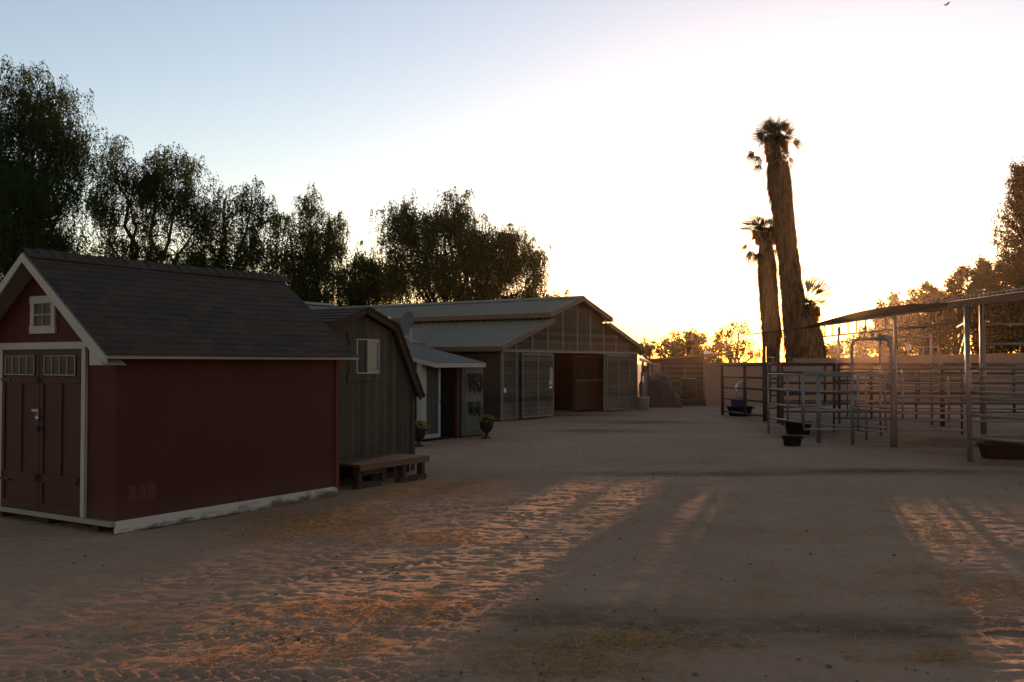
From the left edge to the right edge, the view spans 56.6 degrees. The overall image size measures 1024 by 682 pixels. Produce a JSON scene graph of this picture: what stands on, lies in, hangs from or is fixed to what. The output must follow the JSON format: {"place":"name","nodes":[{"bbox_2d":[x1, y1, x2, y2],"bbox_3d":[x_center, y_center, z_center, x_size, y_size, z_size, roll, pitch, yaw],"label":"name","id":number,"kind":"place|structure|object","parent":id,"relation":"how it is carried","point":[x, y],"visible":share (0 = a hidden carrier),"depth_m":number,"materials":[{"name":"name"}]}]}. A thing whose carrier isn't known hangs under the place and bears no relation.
{"place":"outdoors","nodes":[
{"label":"outdoors","id":0,"kind":"place"},
{"bbox_2d":[0,278,425,346],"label":"stable building","id":1,"kind":"structure","parent":0,"point":[314,305],"depth_m":29.42,"materials":[{"name":"brown metal"}]},
{"bbox_2d":[388,311,413,342],"bbox_3d":[-3.271,-0.387,27.933,0.884,1.008,0.495,0,-1,7],"label":"satellite dish","id":2,"kind":"object","parent":1,"relation":"attached to","point":[406,320],"visible":0.78,"depth_m":27.99,"materials":[{"name":"metal"}]},
{"bbox_2d":[337,296,647,420],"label":"horse barn","id":3,"kind":"structure","parent":0,"point":[519,347],"depth_m":34.33,"materials":[{"name":"wood"}]},
{"bbox_2d":[521,353,553,417],"bbox_3d":[0.889,1.507,32.421,0.055,2.150,1.983,-1,-2,34],"label":"sliding door","id":4,"kind":"structure","parent":3,"relation":"in","point":[537,400],"depth_m":32.33,"materials":[{"name":"paint"}]},
{"bbox_2d":[549,380,552,388],"bbox_3d":[1.343,1.516,33.046,0.014,0.300,0.230,-1,-2,34],"label":"number sign","id":5,"kind":"object","parent":3,"relation":"attached to","point":[550,383],"visible":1,"depth_m":33.03,"materials":[{"name":"grey plastic"}]},
{"bbox_2d":[550,367,552,379],"bbox_3d":[1.365,1.137,33.088,0.015,0.440,0.200,-1,-2,34],"label":"oval sign","id":6,"kind":"object","parent":3,"relation":"attached to","point":[551,373],"visible":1,"depth_m":33.09,"materials":[{"name":"plastic"}]},
{"bbox_2d":[606,355,629,410],"bbox_3d":[4.164,1.620,37.355,0.055,2.150,1.944,-1,-2,34],"label":"sliding door","id":7,"kind":"structure","parent":3,"relation":"in","point":[617,366],"depth_m":37.30,"materials":[{"name":"paint"}]},
{"bbox_2d":[0,364,1023,681],"bbox_3d":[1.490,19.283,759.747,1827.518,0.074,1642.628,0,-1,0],"label":"ground","id":8,"kind":"structure","parent":0,"point":[44,580],"depth_m":8.89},
{"bbox_2d":[0,54,115,277],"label":"pepper tree","id":9,"kind":"object","parent":8,"relation":"on","point":[31,207],"visible":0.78,"depth_m":37.24,"materials":[{"name":"green plant"}]},
{"bbox_2d":[80,128,239,268],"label":"pepper tree","id":10,"kind":"object","parent":8,"relation":"on","point":[157,196],"visible":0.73,"depth_m":45.45,"materials":[{"name":"green plant"}]},
{"bbox_2d":[0,247,358,533],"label":"garden shed","id":11,"kind":"structure","parent":8,"relation":"on","point":[154,394],"depth_m":11.40,"materials":[{"name":"red paint"}]},
{"bbox_2d":[0,349,39,509],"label":"door","id":12,"kind":"structure","parent":11,"relation":"in","point":[20,379],"depth_m":11.39,"materials":[{"name":"red paint"}]},
{"bbox_2d":[29,295,56,333],"bbox_3d":[-5.535,-0.311,11.230,0.513,0.445,0.028,-1,-2,32],"label":"window","id":13,"kind":"structure","parent":11,"relation":"in","point":[42,310],"depth_m":11.22,"materials":[{"name":"white paint"}]},
{"bbox_2d":[38,349,80,515],"bbox_3d":[-5.216,1.039,10.986,0.795,1.895,0.049,-1,-2,32],"label":"door","id":14,"kind":"structure","parent":11,"relation":"in","point":[60,369],"depth_m":10.97,"materials":[{"name":"red paint"}]},
{"bbox_2d":[173,175,310,283],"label":"pepper tree","id":15,"kind":"object","parent":8,"relation":"on","point":[249,257],"visible":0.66,"depth_m":48.05,"materials":[{"name":"green plant"}]},
{"bbox_2d":[266,180,362,306],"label":"pepper tree","id":16,"kind":"object","parent":8,"relation":"on","point":[308,285],"visible":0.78,"depth_m":51.48,"materials":[{"name":"green plant"}]},
{"bbox_2d":[312,306,425,478],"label":"gambrel shed","id":17,"kind":"structure","parent":8,"relation":"on","point":[381,388],"depth_m":15.75,"materials":[{"name":"grey wood"}]},
{"bbox_2d":[356,339,379,373],"bbox_3d":[-2.372,0.252,15.602,0.047,0.570,0.562,-1,-2,32],"label":"window","id":18,"kind":"structure","parent":17,"relation":"in","point":[367,350],"depth_m":15.59,"materials":[{"name":"white paint"}]},
{"bbox_2d":[332,240,411,305],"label":"pepper tree","id":19,"kind":"object","parent":8,"relation":"on","point":[368,290],"visible":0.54,"depth_m":55.01,"materials":[{"name":"green plant"}]},
{"bbox_2d":[339,453,429,489],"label":"wooden deck","id":20,"kind":"structure","parent":8,"relation":"on","point":[372,468],"depth_m":14.91,"materials":[{"name":"brown wood"}]},
{"bbox_2d":[415,420,429,446],"bbox_3d":[-2.122,2.099,21.650,0.518,0.592,0.492,0,-1,0],"label":"flower urn","id":21,"kind":"object","parent":8,"relation":"on","point":[420,433],"visible":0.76,"depth_m":21.54,"materials":[{"name":"black metal"}]},
{"bbox_2d":[407,342,485,440],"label":"tack shed","id":22,"kind":"structure","parent":8,"relation":"on","point":[442,408],"depth_m":24.05,"materials":[{"name":"grey wood"}]},
{"bbox_2d":[461,367,482,437],"bbox_3d":[-1.018,1.548,24.364,0.060,1.820,0.800,-1,-2,40],"label":"door","id":23,"kind":"structure","parent":22,"relation":"in","point":[469,426],"depth_m":24.22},
{"bbox_2d":[467,401,482,417],"bbox_3d":[-0.924,1.748,24.319,0.132,0.402,0.540,-1,-2,40],"label":"boot bag","id":24,"kind":"object","parent":22,"relation":"attached to","point":[476,406],"visible":0.98,"depth_m":24.30,"materials":[{"name":"fabric"}]},
{"bbox_2d":[467,373,483,394],"bbox_3d":[-0.928,1.099,24.342,0.110,0.544,0.583,-1,-2,40],"label":"bridle bunch","id":25,"kind":"object","parent":22,"relation":"hanging from","point":[478,378],"visible":1,"depth_m":24.35,"materials":[{"name":"black leather"}]},
{"bbox_2d":[368,186,553,304],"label":"pepper tree","id":26,"kind":"object","parent":8,"relation":"on","point":[491,266],"visible":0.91,"depth_m":53.10,"materials":[{"name":"green plant"}]},
{"bbox_2d":[476,415,495,438],"bbox_3d":[-0.645,2.153,23.950,0.505,0.590,0.489,1,-2,-34],"label":"flower urn","id":27,"kind":"object","parent":8,"relation":"on","point":[486,426],"visible":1,"depth_m":23.84,"materials":[{"name":"black metal"}]},
{"bbox_2d":[0,450,1023,681],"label":"loose straw","id":28,"kind":"object","parent":8,"relation":"on","point":[311,521],"visible":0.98,"depth_m":7.18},
{"bbox_2d":[16,430,1023,681],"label":"loose pebbles","id":29,"kind":"object","parent":8,"relation":"on","point":[536,598],"visible":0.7,"depth_m":7.49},
{"bbox_2d":[537,289,569,296],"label":"pepper tree","id":30,"kind":"object","parent":8,"relation":"on","point":[566,292],"visible":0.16,"depth_m":61.79,"materials":[{"name":"green plant"}]},
{"bbox_2d":[573,354,602,411],"bbox_3d":[3.175,1.627,37.654,0.130,2.230,2.826,-1,-2,34],"label":"stall front","id":31,"kind":"object","parent":8,"relation":"on","point":[588,394],"visible":0.94,"depth_m":37.23,"materials":[{"name":"paint"}]},
{"bbox_2d":[635,397,649,409],"bbox_3d":[5.239,2.505,38.121,0.558,0.535,0.558,-1,-1,22],"label":"trash can","id":32,"kind":"object","parent":8,"relation":"on","point":[642,403],"visible":0.99,"depth_m":37.90,"materials":[{"name":"grey plastic"}]},
{"bbox_2d":[641,372,646,396],"bbox_3d":[5.443,2.035,39.139,0.090,1.520,0.470,-1,-2,34],"label":"utility board","id":33,"kind":"object","parent":8,"relation":"on","point":[643,384],"visible":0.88,"depth_m":39.09,"materials":[{"name":"beige wood"}]},
{"bbox_2d":[638,356,652,376],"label":"tin awning","id":34,"kind":"object","parent":8,"relation":"on","point":[643,359],"visible":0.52,"depth_m":42.30,"materials":[{"name":"white metal"}]},
{"bbox_2d":[638,338,668,363],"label":"tree","id":35,"kind":"object","parent":8,"relation":"on","point":[651,348],"visible":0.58,"depth_m":84.59,"materials":[{"name":"green plant"}]},
{"bbox_2d":[639,372,692,407],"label":"tarp heap","id":36,"kind":"object","parent":8,"relation":"on","point":[661,392],"visible":0.93,"depth_m":40.30,"materials":[{"name":"brown fabric"}]},
{"bbox_2d":[641,361,704,398],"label":"sheet fence","id":37,"kind":"object","parent":8,"relation":"on","point":[675,372],"visible":0.34,"depth_m":45.06,"materials":[{"name":"brown metal"}]},
{"bbox_2d":[645,366,704,402],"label":"pipe fence","id":38,"kind":"object","parent":8,"relation":"on","point":[684,377],"visible":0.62,"depth_m":44.56,"materials":[{"name":"metal"}]},
{"bbox_2d":[648,351,734,362],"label":"shelter","id":39,"kind":"object","parent":8,"relation":"on","point":[695,358],"visible":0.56,"depth_m":53.10,"materials":[{"name":"metal"}]},
{"bbox_2d":[680,398,706,404],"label":"wooden pallet","id":40,"kind":"object","parent":8,"relation":"on","point":[698,401],"visible":0.61,"depth_m":41.95,"materials":[{"name":"brown wood"}]},
{"bbox_2d":[680,378,696,398],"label":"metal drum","id":41,"kind":"object","parent":40,"relation":"on","point":[688,386],"visible":0.94,"depth_m":42.09,"materials":[{"name":"metal"}]},
{"bbox_2d":[656,327,734,361],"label":"round tree","id":42,"kind":"object","parent":8,"relation":"on","point":[690,343],"visible":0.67,"depth_m":89.28,"materials":[{"name":"green plant"}]},
{"bbox_2d":[709,318,761,361],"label":"airy tree","id":43,"kind":"object","parent":8,"relation":"on","point":[736,349],"visible":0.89,"depth_m":75.09,"materials":[{"name":"green plant"}]},
{"bbox_2d":[729,397,742,405],"bbox_3d":[8.662,2.457,36.553,0.549,0.560,0.549,1,-2,-35],"label":"plastic bucket","id":44,"kind":"object","parent":8,"relation":"on","point":[736,403],"visible":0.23,"depth_m":36.36,"materials":[{"name":"blue plastic"}]},
{"bbox_2d":[726,406,753,415],"bbox_3d":[8.166,2.510,34.080,0.972,0.340,0.972,1,-2,-45],"label":"rubber tub","id":45,"kind":"object","parent":8,"relation":"on","point":[738,408],"visible":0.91,"depth_m":33.76,"materials":[{"name":"black rubber"}]},
{"bbox_2d":[721,364,763,420],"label":"pipe corral","id":46,"kind":"object","parent":8,"relation":"on","point":[745,389],"visible":0.81,"depth_m":32.65,"materials":[{"name":"grey metal"}]},
{"bbox_2d":[733,204,782,361],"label":"palm tree","id":47,"kind":"object","parent":8,"relation":"on","point":[767,283],"visible":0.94,"depth_m":53.71,"materials":[{"name":"brown plant"}]},
{"bbox_2d":[765,364,776,420],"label":"pipe corral","id":48,"kind":"object","parent":8,"relation":"on","point":[769,369],"visible":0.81,"depth_m":30.80,"materials":[{"name":"grey metal"}]},
{"bbox_2d":[745,114,804,361],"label":"palm tree","id":49,"kind":"object","parent":8,"relation":"on","point":[779,188],"visible":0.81,"depth_m":52.73,"materials":[{"name":"brown plant"}]},
{"bbox_2d":[780,435,803,445],"bbox_3d":[6.401,2.285,21.728,0.475,0.225,0.475,-1,-2,45],"label":"rubber tub","id":50,"kind":"object","parent":8,"relation":"on","point":[792,440],"visible":1,"depth_m":21.57,"materials":[{"name":"black rubber"}]},
{"bbox_2d":[767,373,817,441],"bbox_3d":[7.100,1.641,24.169,0.059,1.624,2.890,0,-1,-9],"label":"pipe corral","id":51,"kind":"object","parent":8,"relation":"on","point":[787,390],"visible":0.88,"depth_m":24.37,"materials":[{"name":"grey metal"}]},
{"bbox_2d":[782,421,812,434],"bbox_3d":[7.619,2.315,25.331,0.760,0.330,0.760,1,-2,-35],"label":"rubber tub","id":52,"kind":"object","parent":8,"relation":"on","point":[793,428],"visible":0.76,"depth_m":25.07,"materials":[{"name":"black rubber"}]},
{"bbox_2d":[763,371,847,422],"bbox_3d":[9.900,1.817,31.817,5.081,1.623,0.048,1,-2,-41],"label":"pipe corral","id":53,"kind":"object","parent":8,"relation":"on","point":[764,382],"visible":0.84,"depth_m":31.46,"materials":[{"name":"grey metal"}]},
{"bbox_2d":[792,272,836,358],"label":"palm tree","id":54,"kind":"object","parent":8,"relation":"on","point":[809,343],"visible":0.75,"depth_m":50.70,"materials":[{"name":"brown plant"}]},
{"bbox_2d":[818,374,853,444],"bbox_3d":[7.630,1.573,22.420,0.071,1.680,0.905,1,-2,-44],"label":"pipe corral","id":55,"kind":"object","parent":8,"relation":"on","point":[852,407],"visible":0.74,"depth_m":22.39,"materials":[{"name":"grey metal"}]},
{"bbox_2d":[781,363,942,425],"bbox_3d":[10.550,1.609,28.721,4.799,1.897,0.087,0,-1,4],"label":"pipe corral","id":56,"kind":"object","parent":8,"relation":"on","point":[839,383],"visible":0.69,"depth_m":28.73,"materials":[{"name":"grey metal"}]},
{"bbox_2d":[703,353,1023,402],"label":"block wall","id":57,"kind":"structure","parent":8,"relation":"on","point":[712,382],"depth_m":45.62,"materials":[{"name":"brown concrete"}]},
{"bbox_2d":[735,356,795,361],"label":"wire fence top","id":58,"kind":"object","parent":57,"relation":"on","point":[759,356],"visible":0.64,"depth_m":45.78,"materials":[{"name":"grey metal"}]},
{"bbox_2d":[850,337,893,446],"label":"arch gate","id":59,"kind":"structure","parent":8,"relation":"on","point":[885,391],"depth_m":21.54,"materials":[{"name":"grey metal"}]},
{"bbox_2d":[802,372,859,430],"bbox_3d":[7.310,1.384,21.824,1.256,1.341,0.059,0,-1,10],"label":"pipe corral","id":60,"kind":"object","parent":59,"relation":"attached to","point":[804,391],"visible":1,"depth_m":21.81,"materials":[{"name":"grey metal"}]},
{"bbox_2d":[825,288,918,357],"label":"hedge tree","id":61,"kind":"object","parent":8,"relation":"on","point":[862,348],"visible":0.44,"depth_m":77.43,"materials":[{"name":"green plant"}]},
{"bbox_2d":[746,291,1023,461],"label":"corral shelter","id":62,"kind":"object","parent":8,"relation":"on","point":[895,311],"visible":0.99,"depth_m":21.77,"materials":[{"name":"grey metal"}]},
{"bbox_2d":[780,365,1012,401],"bbox_3d":[15.000,1.837,37.218,9.104,1.828,0.087,0,-1,3],"label":"pipe corral","id":63,"kind":"object","parent":8,"relation":"on","point":[918,391],"visible":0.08,"depth_m":37.18,"materials":[{"name":"grey metal"}]},
{"bbox_2d":[832,369,962,434],"bbox_3d":[10.325,1.613,25.520,3.285,1.741,0.060,0,-1,13],"label":"pipe corral","id":64,"kind":"object","parent":8,"relation":"on","point":[872,393],"visible":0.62,"depth_m":25.45,"materials":[{"name":"grey metal"}]},
{"bbox_2d":[878,334,932,424],"bbox_3d":[12.121,1.180,29.281,1.668,2.780,0.080,0,-1,0],"label":"gate frame","id":65,"kind":"object","parent":8,"relation":"on","point":[905,336],"visible":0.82,"depth_m":29.28,"materials":[{"name":"grey metal"}]},
{"bbox_2d":[906,344,910,354],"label":"warning sign","id":66,"kind":"object","parent":8,"relation":"on","point":[908,346],"visible":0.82,"depth_m":48.99,"materials":[{"name":"plastic"}]},
{"bbox_2d":[884,280,958,355],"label":"hedge tree","id":67,"kind":"object","parent":8,"relation":"on","point":[923,296],"visible":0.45,"depth_m":73.84,"materials":[{"name":"green plant"}]},
{"bbox_2d":[911,346,938,354],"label":"pipe fence","id":68,"kind":"object","parent":8,"relation":"on","point":[926,346],"visible":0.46,"depth_m":49.29,"materials":[{"name":"grey metal"}]},
{"bbox_2d":[893,367,966,446],"bbox_3d":[9.460,1.493,21.447,1.751,1.796,0.067,0,-1,2],"label":"pipe corral","id":69,"kind":"object","parent":8,"relation":"on","point":[934,396],"visible":0.62,"depth_m":21.43,"materials":[{"name":"grey metal"}]},
{"bbox_2d":[865,375,1023,439],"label":"pipe corral","id":70,"kind":"object","parent":8,"relation":"on","point":[948,401],"visible":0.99,"depth_m":22.97,"materials":[{"name":"grey metal"}]},
{"bbox_2d":[879,366,1023,435],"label":"pipe corral","id":71,"kind":"object","parent":8,"relation":"on","point":[902,407],"visible":0.74,"depth_m":24.58,"materials":[{"name":"grey metal"}]},
{"bbox_2d":[917,255,1005,354],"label":"hedge tree","id":72,"kind":"object","parent":8,"relation":"on","point":[960,276],"visible":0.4,"depth_m":69.91,"materials":[{"name":"green plant"}]},
{"bbox_2d":[924,287,1023,307],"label":"corrugated shelter","id":73,"kind":"object","parent":8,"relation":"on","point":[997,299],"visible":1,"depth_m":17.64,"materials":[{"name":"grey metal"}]},
{"bbox_2d":[943,363,1023,425],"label":"pipe corral","id":74,"kind":"object","parent":8,"relation":"on","point":[1013,372],"visible":0.53,"depth_m":28.43,"materials":[{"name":"grey metal"}]},
{"bbox_2d":[960,252,1019,353],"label":"hedge tree","id":75,"kind":"object","parent":8,"relation":"on","point":[979,273],"visible":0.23,"depth_m":66.06,"materials":[{"name":"green plant"}]},
{"bbox_2d":[966,381,1023,436],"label":"pipe corral","id":76,"kind":"object","parent":8,"relation":"on","point":[1017,415],"visible":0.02,"depth_m":18.76,"materials":[{"name":"grey metal"}]},
{"bbox_2d":[970,367,1023,443],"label":"pipe corral","id":77,"kind":"object","parent":8,"relation":"on","point":[998,416],"visible":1,"depth_m":17.74,"materials":[{"name":"grey metal"}]},
{"bbox_2d":[970,156,1023,353],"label":"conifer tree","id":78,"kind":"object","parent":8,"relation":"on","point":[1011,239],"visible":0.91,"depth_m":60.05,"materials":[{"name":"green plant"}]},
{"bbox_2d":[974,441,1023,459],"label":"rubber tub","id":79,"kind":"object","parent":8,"relation":"on","point":[999,450],"visible":0.92,"depth_m":18.66,"materials":[{"name":"brown rubber"}]},
{"bbox_2d":[983,323,1023,434],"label":"tall gate","id":80,"kind":"structure","parent":8,"relation":"on","point":[997,363],"depth_m":24.23,"materials":[{"name":"grey metal"}]},
{"bbox_2d":[0,0,1023,363],"label":"sky","id":81,"kind":"structure","parent":0,"point":[618,135],"materials":[{"name":"white"}]}
]}

